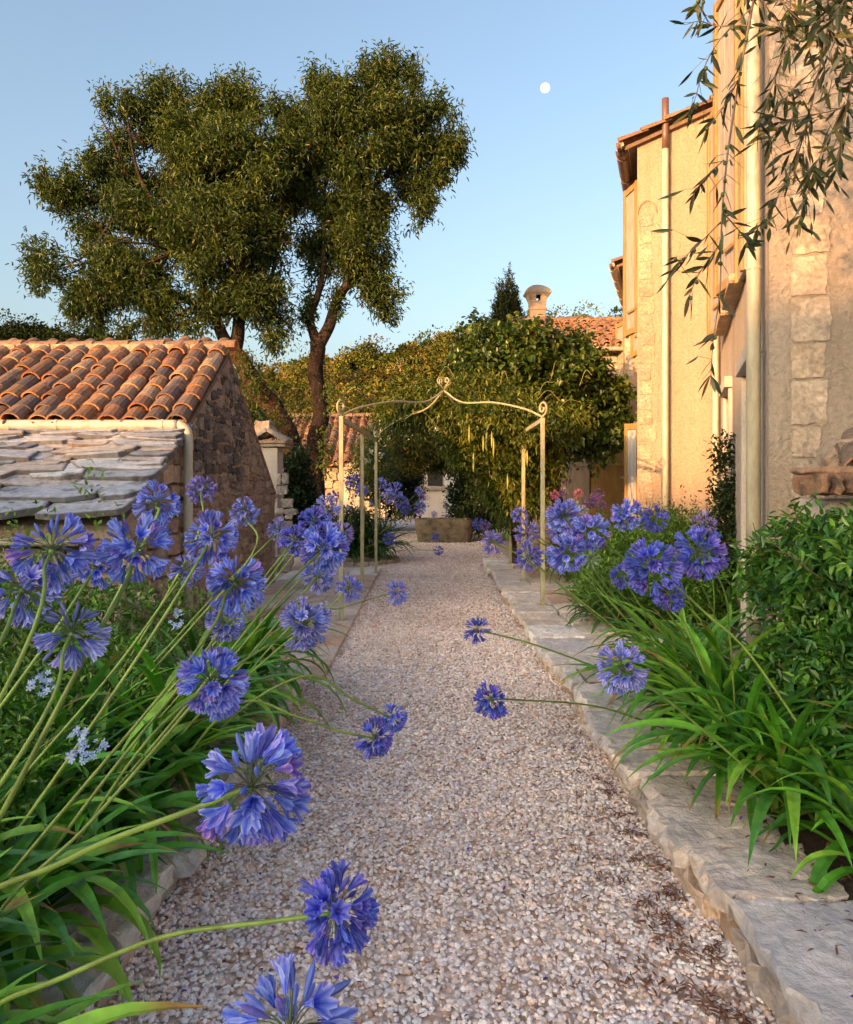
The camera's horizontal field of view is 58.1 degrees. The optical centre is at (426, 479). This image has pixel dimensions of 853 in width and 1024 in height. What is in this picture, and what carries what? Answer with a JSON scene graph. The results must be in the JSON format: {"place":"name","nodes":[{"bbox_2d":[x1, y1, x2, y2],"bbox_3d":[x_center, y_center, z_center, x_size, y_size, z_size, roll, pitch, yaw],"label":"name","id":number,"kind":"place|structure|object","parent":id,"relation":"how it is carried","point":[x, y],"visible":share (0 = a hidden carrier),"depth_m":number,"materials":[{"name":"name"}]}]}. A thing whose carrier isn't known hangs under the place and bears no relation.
{"place":"outdoors","nodes":[
{"label":"outdoors","id":0,"kind":"place"},
{"bbox_2d":[2,670,222,732],"bbox_3d":[-3.800,1.441,2.325,5.400,0.098,7.050,0,0,0],"label":"flower bed","id":1,"kind":"object","parent":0,"point":[113,689],"depth_m":5.29,"materials":[{"name":"soil"}]},
{"bbox_2d":[0,512,95,997],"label":"agapanthus","id":2,"kind":"object","parent":1,"relation":"on","point":[74,562],"visible":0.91,"depth_m":1.61,"materials":[{"name":"blue plant"}]},
{"bbox_2d":[0,600,111,787],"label":"agapanthus","id":3,"kind":"object","parent":1,"relation":"on","point":[70,656],"visible":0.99,"depth_m":1.60,"materials":[{"name":"blue plant"}]},
{"bbox_2d":[0,670,119,938],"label":"plumbago shrub","id":4,"kind":"object","parent":1,"relation":"on","point":[25,804],"visible":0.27,"depth_m":2.64,"materials":[{"name":"green plant"}]},
{"bbox_2d":[0,545,122,708],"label":"agapanthus","id":5,"kind":"object","parent":1,"relation":"on","point":[94,572],"visible":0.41,"depth_m":1.97,"materials":[{"name":"blue plant"}]},
{"bbox_2d":[0,811,143,1023],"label":"agapanthus clump","id":6,"kind":"object","parent":1,"relation":"on","point":[67,987],"visible":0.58,"depth_m":1.98,"materials":[{"name":"green plant"}]},
{"bbox_2d":[0,479,182,830],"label":"agapanthus","id":7,"kind":"object","parent":1,"relation":"on","point":[163,516],"visible":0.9,"depth_m":2.69,"materials":[{"name":"blue plant"}]},
{"bbox_2d":[0,593,192,798],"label":"plumbago shrub","id":8,"kind":"object","parent":1,"relation":"on","point":[27,692],"visible":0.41,"depth_m":3.52,"materials":[{"name":"green plant"}]},
{"bbox_2d":[0,554,205,872],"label":"agapanthus","id":9,"kind":"object","parent":1,"relation":"on","point":[199,572],"visible":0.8,"depth_m":2.55,"materials":[{"name":"blue plant"}]},
{"bbox_2d":[0,688,231,1003],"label":"agapanthus clump","id":10,"kind":"object","parent":1,"relation":"on","point":[123,904],"visible":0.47,"depth_m":2.44,"materials":[{"name":"green plant"}]},
{"bbox_2d":[0,509,238,876],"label":"agapanthus","id":11,"kind":"object","parent":1,"relation":"on","point":[228,541],"visible":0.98,"depth_m":2.49,"materials":[{"name":"blue plant"}]},
{"bbox_2d":[0,607,245,967],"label":"agapanthus","id":12,"kind":"object","parent":1,"relation":"on","point":[26,912],"visible":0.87,"depth_m":2.37,"materials":[{"name":"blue plant"}]},
{"bbox_2d":[30,475,217,738],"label":"agapanthus","id":13,"kind":"object","parent":1,"relation":"on","point":[192,485],"visible":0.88,"depth_m":3.85,"materials":[{"name":"blue plant"}]},
{"bbox_2d":[2,496,260,758],"bbox_3d":[-1.304,0.735,3.237,1.295,1.318,0.489,0,0,-30],"label":"agapanthus","id":14,"kind":"object","parent":1,"relation":"on","point":[244,513],"visible":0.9,"depth_m":3.55,"materials":[{"name":"blue plant"}]},
{"bbox_2d":[0,555,266,937],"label":"agapanthus","id":15,"kind":"object","parent":1,"relation":"on","point":[216,581],"visible":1,"depth_m":2.20,"materials":[{"name":"blue plant"}]},
{"bbox_2d":[5,517,290,756],"bbox_3d":[-1.491,0.788,3.631,1.508,1.212,0.886,0,0,-42],"label":"agapanthus","id":16,"kind":"object","parent":1,"relation":"on","point":[275,532],"visible":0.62,"depth_m":3.74,"materials":[{"name":"blue plant"}]},
{"bbox_2d":[0,524,304,792],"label":"agapanthus","id":17,"kind":"object","parent":1,"relation":"on","point":[286,531],"visible":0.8,"depth_m":3.35,"materials":[{"name":"blue plant"}]},
{"bbox_2d":[0,626,307,893],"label":"agapanthus clump","id":18,"kind":"object","parent":1,"relation":"on","point":[158,684],"visible":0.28,"depth_m":3.15,"materials":[{"name":"green plant"}]},
{"bbox_2d":[0,459,328,731],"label":"plumbago shrub","id":19,"kind":"object","parent":1,"relation":"on","point":[93,603],"visible":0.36,"depth_m":4.70,"materials":[{"name":"green plant"}]},
{"bbox_2d":[7,506,331,798],"bbox_3d":[-1.259,0.757,3.431,1.466,1.274,0.923,0,0,-43],"label":"agapanthus","id":20,"kind":"object","parent":1,"relation":"on","point":[312,510],"visible":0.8,"depth_m":3.57,"materials":[{"name":"blue plant"}]},
{"bbox_2d":[1,521,349,909],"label":"agapanthus","id":21,"kind":"object","parent":1,"relation":"on","point":[332,539],"visible":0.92,"depth_m":2.94,"materials":[{"name":"blue plant"}]},
{"bbox_2d":[3,520,354,757],"bbox_3d":[-1.200,0.802,3.700,0.888,1.185,1.586,0,0,41],"label":"agapanthus","id":22,"kind":"object","parent":1,"relation":"on","point":[349,530],"visible":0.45,"depth_m":3.85,"materials":[{"name":"blue plant"}]},
{"bbox_2d":[39,596,331,1006],"bbox_3d":[-0.960,0.897,2.265,1.268,0.992,1.041,0,0,0],"label":"agapanthus","id":23,"kind":"object","parent":1,"relation":"on","point":[302,629],"visible":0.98,"depth_m":2.45,"materials":[{"name":"blue plant"}]},
{"bbox_2d":[62,494,341,779],"bbox_3d":[-1.214,0.731,3.845,1.387,1.324,0.861,0,0,-34],"label":"agapanthus","id":24,"kind":"object","parent":1,"relation":"on","point":[335,510],"visible":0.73,"depth_m":3.87,"materials":[{"name":"blue plant"}]},
{"bbox_2d":[88,562,335,833],"bbox_3d":[-0.962,0.869,3.235,0.765,1.050,0.930,0,0,45],"label":"agapanthus","id":25,"kind":"object","parent":1,"relation":"on","point":[326,580],"visible":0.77,"depth_m":3.24,"materials":[{"name":"blue plant"}]},
{"bbox_2d":[109,580,407,732],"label":"agapanthus","id":26,"kind":"object","parent":1,"relation":"on","point":[392,593],"visible":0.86,"depth_m":4.45,"materials":[{"name":"blue plant"}]},
{"bbox_2d":[201,574,363,750],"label":"agapanthus","id":27,"kind":"object","parent":1,"relation":"on","point":[357,586],"visible":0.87,"depth_m":3.97,"materials":[{"name":"blue plant"}]},
{"bbox_2d":[254,420,297,572],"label":"gate pier","id":28,"kind":"structure","parent":0,"point":[272,450],"depth_m":12.84,"materials":[{"name":"stone"}]},
{"bbox_2d":[0,0,716,377],"label":"sky","id":29,"kind":"structure","parent":0,"point":[542,195],"materials":[{"name":"blue"}]},
{"bbox_2d":[280,348,446,403],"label":"hill","id":30,"kind":"structure","parent":0,"point":[356,369],"depth_m":122.09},
{"bbox_2d":[237,299,622,446],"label":"hillside wood","id":31,"kind":"object","parent":30,"relation":"on","point":[295,371],"visible":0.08,"depth_m":119.86,"materials":[{"name":"green plant"}]},
{"bbox_2d":[334,331,458,426],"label":"background tree","id":32,"kind":"object","parent":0,"point":[414,375],"visible":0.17,"depth_m":44.18,"materials":[{"name":"green plant"}]},
{"bbox_2d":[378,420,473,516],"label":"white house","id":33,"kind":"structure","parent":0,"point":[435,496],"depth_m":32.00,"materials":[{"name":"paint"}]},
{"bbox_2d":[100,506,775,1023],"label":"gravel path","id":34,"kind":"structure","parent":0,"point":[298,562],"depth_m":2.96,"materials":[{"name":"gravel"}]},
{"bbox_2d":[10,663,310,1023],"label":"stone kerb","id":35,"kind":"structure","parent":34,"relation":"on","point":[91,981],"depth_m":2.59,"materials":[{"name":"stone"}]},
{"bbox_2d":[0,555,62,645],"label":"agapanthus","id":36,"kind":"object","parent":35,"relation":"on","point":[17,616],"visible":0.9,"depth_m":1.59,"materials":[{"name":"blue plant"}]},
{"bbox_2d":[0,513,173,985],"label":"agapanthus","id":37,"kind":"object","parent":35,"relation":"on","point":[119,549],"visible":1,"depth_m":1.81,"materials":[{"name":"blue plant"}]},
{"bbox_2d":[0,645,250,978],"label":"agapanthus","id":38,"kind":"object","parent":35,"relation":"on","point":[220,705],"visible":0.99,"depth_m":1.87,"materials":[{"name":"blue plant"}]},
{"bbox_2d":[0,723,313,1023],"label":"agapanthus","id":39,"kind":"object","parent":35,"relation":"on","point":[258,818],"visible":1,"depth_m":1.15,"materials":[{"name":"blue plant"}]},
{"bbox_2d":[73,699,392,829],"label":"agapanthus","id":40,"kind":"object","parent":35,"relation":"on","point":[382,745],"visible":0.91,"depth_m":3.14,"materials":[{"name":"blue plant"}]},
{"bbox_2d":[154,674,407,807],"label":"agapanthus","id":41,"kind":"object","parent":35,"relation":"on","point":[397,715],"visible":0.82,"depth_m":3.44,"materials":[{"name":"blue plant"}]},
{"bbox_2d":[221,952,357,1023],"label":"agapanthus","id":42,"kind":"object","parent":35,"relation":"on","point":[322,1002],"visible":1,"depth_m":1.01,"materials":[{"name":"blue plant"}]},
{"bbox_2d":[5,59,330,548],"bbox_3d":[-5.202,-3.672,16.252,6.739,10.572,4.614,0,0,0],"label":"almond tree","id":43,"kind":"object","parent":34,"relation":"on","point":[210,186],"visible":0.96,"depth_m":15.47,"materials":[{"name":"green plant"}]},
{"bbox_2d":[231,340,340,482],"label":"creeper","id":44,"kind":"object","parent":43,"relation":"attached to","point":[255,383],"visible":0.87,"depth_m":15.57,"materials":[{"name":"green plant"}]},
{"bbox_2d":[249,408,337,539],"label":"evergreen shrub","id":45,"kind":"object","parent":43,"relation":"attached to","point":[299,492],"visible":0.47,"depth_m":14.05,"materials":[{"name":"green plant"}]},
{"bbox_2d":[0,859,380,1023],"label":"agapanthus","id":46,"kind":"object","parent":34,"relation":"on","point":[362,907],"visible":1,"depth_m":1.50,"materials":[{"name":"blue plant"}]},
{"bbox_2d":[91,580,351,790],"bbox_3d":[-1.243,1.089,4.691,1.530,0.856,2.822,0,0,0],"label":"agapanthus clump","id":47,"kind":"object","parent":34,"relation":"on","point":[271,663],"visible":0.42,"depth_m":4.55,"materials":[{"name":"green plant"}]},
{"bbox_2d":[156,567,380,679],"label":"stone paving","id":48,"kind":"structure","parent":34,"relation":"on","point":[331,596],"depth_m":9.24,"materials":[{"name":"stone"}]},
{"bbox_2d":[336,377,547,620],"bbox_3d":[0.235,0.057,10.400,2.400,2.885,4.553,0,0,0],"label":"pergola","id":49,"kind":"object","parent":48,"relation":"on","point":[540,422],"visible":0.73,"depth_m":8.80,"materials":[{"name":"paint"}]},
{"bbox_2d":[235,345,379,436],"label":"young shrub","id":50,"kind":"object","parent":34,"relation":"on","point":[250,407],"visible":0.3,"depth_m":18.94,"materials":[{"name":"plant"}]},
{"bbox_2d":[302,519,417,564],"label":"agapanthus clump","id":51,"kind":"object","parent":34,"relation":"on","point":[354,546],"visible":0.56,"depth_m":14.20,"materials":[{"name":"green plant"}]},
{"bbox_2d":[325,500,400,549],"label":"plumbago shrub","id":52,"kind":"object","parent":34,"relation":"on","point":[355,517],"visible":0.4,"depth_m":14.70,"materials":[{"name":"blue plant"}]},
{"bbox_2d":[267,37,477,553],"bbox_3d":[-1.346,-3.841,16.192,4.894,10.958,2.651,0,0,0],"label":"almond tree","id":53,"kind":"object","parent":34,"relation":"on","point":[353,212],"visible":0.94,"depth_m":15.96,"materials":[{"name":"green plant"}]},
{"bbox_2d":[344,420,412,501],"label":"rose bush","id":54,"kind":"object","parent":34,"relation":"on","point":[369,462],"visible":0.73,"depth_m":18.52,"materials":[{"name":"green plant"}]},
{"bbox_2d":[357,453,430,530],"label":"evergreen shrub","id":55,"kind":"object","parent":34,"relation":"on","point":[408,488],"visible":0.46,"depth_m":22.73,"materials":[{"name":"green plant"}]},
{"bbox_2d":[379,449,484,531],"bbox_3d":[0.275,0.012,23.900,3.160,3.075,6.956,0,0,0],"label":"pergola","id":56,"kind":"object","parent":34,"relation":"on","point":[386,508],"visible":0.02,"depth_m":22.68,"materials":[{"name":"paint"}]},
{"bbox_2d":[382,426,475,483],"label":"climbing vine","id":57,"kind":"object","parent":56,"relation":"attached to","point":[426,459],"visible":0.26,"depth_m":20.70,"materials":[{"name":"green plant"}]},
{"bbox_2d":[415,518,473,542],"bbox_3d":[0.450,1.258,19.300,1.480,0.591,0.840,0,0,0],"label":"stone trough","id":58,"kind":"object","parent":34,"relation":"on","point":[453,530],"visible":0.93,"depth_m":18.91,"materials":[{"name":"stone"}]},
{"bbox_2d":[358,361,599,563],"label":"wisteria vine","id":59,"kind":"object","parent":34,"relation":"on","point":[489,440],"visible":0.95,"depth_m":11.17,"materials":[{"name":"green plant"}]},
{"bbox_2d":[440,461,521,539],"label":"evergreen shrub","id":60,"kind":"object","parent":34,"relation":"on","point":[457,498],"visible":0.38,"depth_m":19.57,"materials":[{"name":"green plant"}]},
{"bbox_2d":[484,261,527,525],"bbox_3d":[2.716,-2.928,26.024,2.163,8.956,1.742,0,0,0],"label":"cypress","id":61,"kind":"object","parent":34,"relation":"on","point":[506,302],"visible":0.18,"depth_m":25.84,"materials":[{"name":"green plant"}]},
{"bbox_2d":[164,677,852,1016],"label":"fallen petals","id":62,"kind":"object","parent":34,"relation":"on","point":[337,976],"visible":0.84,"depth_m":3.03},
{"bbox_2d":[199,683,852,1023],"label":"bark litter","id":63,"kind":"object","parent":34,"relation":"on","point":[645,981],"visible":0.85,"depth_m":2.57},
{"bbox_2d":[438,311,636,550],"bbox_3d":[2.181,-0.825,14.236,3.938,4.773,2.355,0,0,0],"label":"mulberry tree","id":64,"kind":"object","parent":34,"relation":"on","point":[528,351],"visible":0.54,"depth_m":13.92,"materials":[{"name":"green plant"}]},
{"bbox_2d":[508,285,623,549],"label":"barn","id":65,"kind":"structure","parent":34,"relation":"on","point":[609,480],"depth_m":16.97,"materials":[{"name":"paint"}]},
{"bbox_2d":[556,450,588,546],"bbox_3d":[3.230,0.350,16.985,0.745,2.300,0.090,0,0,0],"label":"door","id":66,"kind":"structure","parent":65,"relation":"in","point":[580,478],"depth_m":16.97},
{"bbox_2d":[591,445,623,547],"bbox_3d":[4.010,0.350,16.985,0.745,2.300,0.090,0,0,0],"label":"door","id":67,"kind":"structure","parent":65,"relation":"in","point":[609,481],"depth_m":16.97,"materials":[{"name":"paint"}]},
{"bbox_2d":[481,558,852,1023],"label":"stone kerb","id":68,"kind":"structure","parent":34,"relation":"on","point":[763,919],"depth_m":2.79,"materials":[{"name":"stone"}]},
{"bbox_2d":[609,0,852,658],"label":"farmhouse","id":69,"kind":"object","parent":34,"relation":"on","point":[782,363],"visible":0.69,"depth_m":6.79,"materials":[{"name":"paint"}]},
{"bbox_2d":[719,376,731,529],"bbox_3d":[3.463,0.120,8.881,0.100,2.500,1.160,0,0,18],"label":"door","id":70,"kind":"structure","parent":69,"relation":"in","point":[726,385],"depth_m":8.35,"materials":[{"name":"beige metal"}]},
{"bbox_2d":[721,273,744,310],"bbox_3d":[2.967,-1.800,7.383,0.200,0.093,1.288,0,0,18],"label":"window","id":71,"kind":"structure","parent":69,"relation":"in","point":[732,293],"depth_m":7.24,"materials":[{"name":"beige paint"}]},
{"bbox_2d":[735,334,761,647],"bbox_3d":[2.567,0.170,6.123,0.100,2.400,1.460,0,0,18],"label":"door","id":72,"kind":"structure","parent":69,"relation":"in","point":[740,366],"depth_m":6.69,"materials":[{"name":"grey paint"}]},
{"bbox_2d":[790,427,852,627],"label":"garden pier","id":73,"kind":"structure","parent":34,"relation":"on","point":[832,474],"depth_m":4.27,"materials":[{"name":"stone"}]},
{"bbox_2d":[443,307,499,387],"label":"tall shrub","id":74,"kind":"object","parent":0,"point":[458,332],"visible":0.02,"depth_m":16.89,"materials":[{"name":"green plant"}]},
{"bbox_2d":[508,558,752,707],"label":"stone paving","id":75,"kind":"structure","parent":0,"point":[583,627],"depth_m":8.06,"materials":[{"name":"stone"}]},
{"bbox_2d":[463,617,701,693],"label":"agapanthus","id":76,"kind":"object","parent":75,"relation":"on","point":[471,632],"visible":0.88,"depth_m":4.64,"materials":[{"name":"blue plant"}]},
{"bbox_2d":[480,530,717,650],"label":"agapanthus","id":77,"kind":"object","parent":75,"relation":"on","point":[487,540],"visible":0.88,"depth_m":5.57,"materials":[{"name":"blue plant"}]},
{"bbox_2d":[546,577,684,633],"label":"agapanthus clump","id":78,"kind":"object","parent":75,"relation":"on","point":[615,612],"visible":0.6,"depth_m":7.12,"materials":[{"name":"green plant"}]},
{"bbox_2d":[513,519,718,648],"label":"agapanthus","id":79,"kind":"object","parent":75,"relation":"on","point":[518,537],"visible":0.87,"depth_m":5.01,"materials":[{"name":"blue plant"}]},
{"bbox_2d":[582,550,658,661],"bbox_3d":[1.248,0.876,4.611,0.152,0.998,1.192,0,0,43],"label":"agapanthus bud","id":80,"kind":"object","parent":75,"relation":"on","point":[590,555],"visible":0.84,"depth_m":4.25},
{"bbox_2d":[515,542,730,662],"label":"agapanthus","id":81,"kind":"object","parent":75,"relation":"on","point":[530,557],"visible":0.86,"depth_m":4.22,"materials":[{"name":"blue plant"}]},
{"bbox_2d":[545,498,719,667],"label":"agapanthus","id":82,"kind":"object","parent":75,"relation":"on","point":[553,514],"visible":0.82,"depth_m":4.20,"materials":[{"name":"blue plant"}]},
{"bbox_2d":[610,498,745,646],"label":"agapanthus","id":83,"kind":"object","parent":75,"relation":"on","point":[625,512],"visible":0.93,"depth_m":4.99,"materials":[{"name":"blue plant"}]},
{"bbox_2d":[641,504,745,646],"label":"agapanthus","id":84,"kind":"object","parent":75,"relation":"on","point":[645,518],"visible":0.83,"depth_m":5.25,"materials":[{"name":"blue plant"}]},
{"bbox_2d":[661,509,769,668],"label":"agapanthus","id":85,"kind":"object","parent":75,"relation":"on","point":[703,524],"visible":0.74,"depth_m":5.03,"materials":[{"name":"blue plant"}]},
{"bbox_2d":[569,590,852,900],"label":"planting soil","id":86,"kind":"structure","parent":0,"point":[811,841],"depth_m":2.97,"materials":[{"name":"soil"}]},
{"bbox_2d":[473,651,747,728],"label":"agapanthus","id":87,"kind":"object","parent":86,"relation":"on","point":[497,711],"visible":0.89,"depth_m":3.50,"materials":[{"name":"blue plant"}]},
{"bbox_2d":[545,533,707,730],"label":"agapanthus","id":88,"kind":"object","parent":86,"relation":"on","point":[558,553],"visible":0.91,"depth_m":3.59,"materials":[{"name":"blue plant"}]},
{"bbox_2d":[566,485,707,586],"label":"plumbago shrub","id":89,"kind":"object","parent":86,"relation":"on","point":[681,514],"visible":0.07,"depth_m":9.41,"materials":[{"name":"green plant"}]},
{"bbox_2d":[563,505,739,627],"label":"plumbago shrub","id":90,"kind":"object","parent":86,"relation":"on","point":[699,599],"visible":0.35,"depth_m":7.62,"materials":[{"name":"green plant"}]},
{"bbox_2d":[568,513,757,712],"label":"agapanthus","id":91,"kind":"object","parent":86,"relation":"on","point":[592,522],"visible":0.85,"depth_m":3.67,"materials":[{"name":"blue plant"}]},
{"bbox_2d":[609,564,740,708],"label":"agapanthus","id":92,"kind":"object","parent":86,"relation":"on","point":[615,573],"visible":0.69,"depth_m":4.42,"materials":[{"name":"blue plant"}]},
{"bbox_2d":[548,591,827,786],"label":"agapanthus clump","id":93,"kind":"object","parent":86,"relation":"on","point":[722,676],"visible":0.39,"depth_m":4.22,"materials":[{"name":"green plant"}]},
{"bbox_2d":[693,428,736,615],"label":"climbing shrub","id":94,"kind":"object","parent":86,"relation":"on","point":[726,506],"visible":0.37,"depth_m":7.93,"materials":[{"name":"green plant"}]},
{"bbox_2d":[587,612,852,864],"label":"agapanthus clump","id":95,"kind":"object","parent":86,"relation":"on","point":[744,745],"visible":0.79,"depth_m":3.25,"materials":[{"name":"green plant"}]},
{"bbox_2d":[596,639,852,867],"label":"agapanthus","id":96,"kind":"object","parent":86,"relation":"on","point":[632,682],"visible":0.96,"depth_m":2.67,"materials":[{"name":"blue plant"}]},
{"bbox_2d":[621,537,852,828],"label":"agapanthus","id":97,"kind":"object","parent":86,"relation":"on","point":[640,551],"visible":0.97,"depth_m":2.90,"materials":[{"name":"blue plant"}]},
{"bbox_2d":[652,526,839,784],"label":"agapanthus","id":98,"kind":"object","parent":86,"relation":"on","point":[685,550],"visible":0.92,"depth_m":3.28,"materials":[{"name":"blue plant"}]},
{"bbox_2d":[646,578,852,762],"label":"agapanthus","id":99,"kind":"object","parent":86,"relation":"on","point":[663,600],"visible":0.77,"depth_m":3.32,"materials":[{"name":"blue plant"}]},
{"bbox_2d":[652,0,852,399],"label":"olive tree","id":100,"kind":"object","parent":86,"relation":"on","point":[837,11],"visible":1,"depth_m":2.94,"materials":[{"name":"green plant"}]},
{"bbox_2d":[718,722,852,892],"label":"agapanthus clump","id":101,"kind":"object","parent":86,"relation":"on","point":[826,856],"visible":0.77,"depth_m":2.76,"materials":[{"name":"green plant"}]},
{"bbox_2d":[720,492,852,802],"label":"jasmine shrub","id":102,"kind":"object","parent":86,"relation":"on","point":[806,574],"visible":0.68,"depth_m":3.62,"materials":[{"name":"green plant"}]},
{"label":"ground","id":103,"kind":"structure","parent":0,"visible":0},
{"bbox_2d":[0,336,276,669],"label":"stone outbuilding","id":104,"kind":"structure","parent":103,"relation":"on","point":[131,416],"depth_m":7.48,"materials":[{"name":"ceramic"}]},
{"bbox_2d":[264,413,378,528],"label":"farm building","id":105,"kind":"structure","parent":103,"relation":"on","point":[349,434],"depth_m":23.10,"materials":[{"name":"ceramic"}]},
{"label":"hill","id":106,"kind":"structure","parent":0,"visible":0},
{"bbox_2d":[0,308,141,341],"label":"hillside wood","id":107,"kind":"object","parent":106,"relation":"on","point":[25,331],"visible":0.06,"depth_m":186.89,"materials":[{"name":"green plant"}]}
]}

